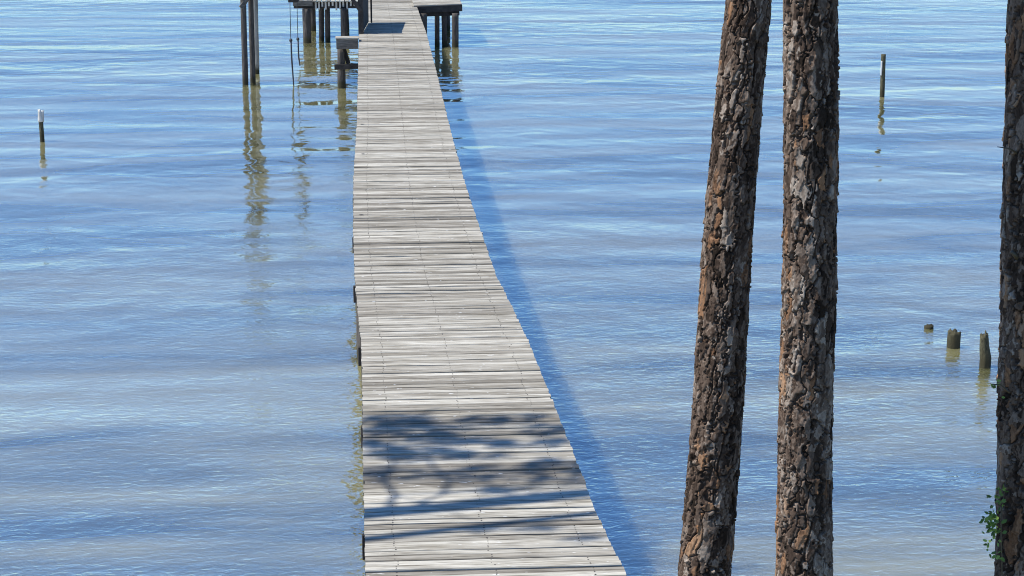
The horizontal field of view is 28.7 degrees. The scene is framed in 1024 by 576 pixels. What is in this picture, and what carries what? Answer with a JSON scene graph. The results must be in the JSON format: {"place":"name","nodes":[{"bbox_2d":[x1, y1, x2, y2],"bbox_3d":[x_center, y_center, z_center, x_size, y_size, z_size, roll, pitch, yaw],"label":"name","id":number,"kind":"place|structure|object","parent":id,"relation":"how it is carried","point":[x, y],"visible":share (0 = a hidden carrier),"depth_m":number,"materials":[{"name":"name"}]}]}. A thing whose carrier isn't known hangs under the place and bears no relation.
{"place":"outdoors","nodes":[
{"label":"outdoors","id":0,"kind":"place"},
{"bbox_2d":[0,0,1007,575],"bbox_3d":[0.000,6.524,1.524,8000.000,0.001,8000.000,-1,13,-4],"label":"water","id":1,"kind":"structure","parent":0,"point":[180,380],"depth_m":30.67,"materials":[{"name":"blue liquid"}]},
{"bbox_2d":[38,109,44,141],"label":"mooring stake","id":2,"kind":"object","parent":1,"relation":"in","point":[41,120],"visible":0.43,"depth_m":42.77,"materials":[{"name":"brown wood"}]},
{"bbox_2d":[239,0,298,84],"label":"boat lift","id":3,"kind":"object","parent":1,"relation":"in","point":[253,35],"visible":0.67,"depth_m":52.02,"materials":[{"name":"grey wood"}]},
{"bbox_2d":[289,13,293,85],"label":"hanging rope","id":4,"kind":"object","parent":3,"relation":"hanging from","point":[290,40],"visible":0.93,"depth_m":51.77,"materials":[{"name":"grey fabric"}]},
{"bbox_2d":[296,11,300,65],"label":"hanging rope","id":5,"kind":"object","parent":3,"relation":"hanging from","point":[297,38],"visible":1,"depth_m":55.49,"materials":[{"name":"grey fabric"}]},
{"bbox_2d":[293,0,625,575],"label":"wooden pier","id":6,"kind":"structure","parent":1,"relation":"in","point":[470,466],"depth_m":20.67,"materials":[{"name":"grey wood"}]},
{"bbox_2d":[880,54,885,96],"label":"mooring stake","id":7,"kind":"object","parent":1,"relation":"in","point":[882,76],"visible":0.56,"depth_m":49.69,"materials":[{"name":"brown wood"}]},
{"bbox_2d":[924,324,933,329],"bbox_3d":[5.642,0.814,27.167,0.154,0.656,0.143,-1,13,-4],"label":"piling stump","id":8,"kind":"object","parent":1,"relation":"in","point":[929,326],"visible":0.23,"depth_m":27.06,"materials":[{"name":"brown wood"}]},
{"bbox_2d":[947,328,960,348],"bbox_3d":[5.763,1.143,26.227,0.191,1.245,0.186,-1,13,-4],"label":"piling stump","id":9,"kind":"object","parent":1,"relation":"in","point":[953,338],"visible":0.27,"depth_m":26.05,"materials":[{"name":"brown wood"}]},
{"bbox_2d":[979,330,990,368],"bbox_3d":[5.952,1.256,25.239,0.173,1.473,0.159,-1,13,-4],"label":"piling stump","id":10,"kind":"object","parent":1,"relation":"in","point":[985,357],"visible":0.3,"depth_m":25.09,"materials":[{"name":"brown wood"}]},
{"bbox_3d":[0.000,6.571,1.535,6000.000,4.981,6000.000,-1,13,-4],"label":"ground","id":11,"kind":"structure","parent":0,"visible":0},
{"bbox_2d":[677,0,771,575],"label":"pine tree","id":12,"kind":"object","parent":11,"relation":"on","point":[709,515],"visible":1,"depth_m":11.62,"materials":[{"name":"brown plant"}]},
{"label":"bank grass","id":13,"kind":"object","parent":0,"visible":0},
{"bbox_2d":[775,0,839,575],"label":"pine tree","id":14,"kind":"object","parent":13,"relation":"on","point":[808,315],"visible":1,"depth_m":10.83,"materials":[{"name":"brown plant"}]},
{"bbox_2d":[994,0,1023,575],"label":"pine tree","id":15,"kind":"object","parent":13,"relation":"on","point":[1009,425],"visible":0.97,"depth_m":11.10,"materials":[{"name":"brown plant"}]},
{"bbox_2d":[979,483,1008,575],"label":"climbing vine","id":16,"kind":"object","parent":15,"relation":"attached to","point":[990,518],"visible":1,"depth_m":11.25,"materials":[{"name":"green plant"}]},
{"bbox_2d":[987,379,1009,398],"bbox_3d":[2.692,0.564,11.105,0.157,0.110,0.048,-7,15,-29],"label":"climbing vine","id":17,"kind":"object","parent":15,"relation":"attached to","point":[997,384],"visible":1,"depth_m":11.10,"materials":[{"name":"green plant"}]}
]}

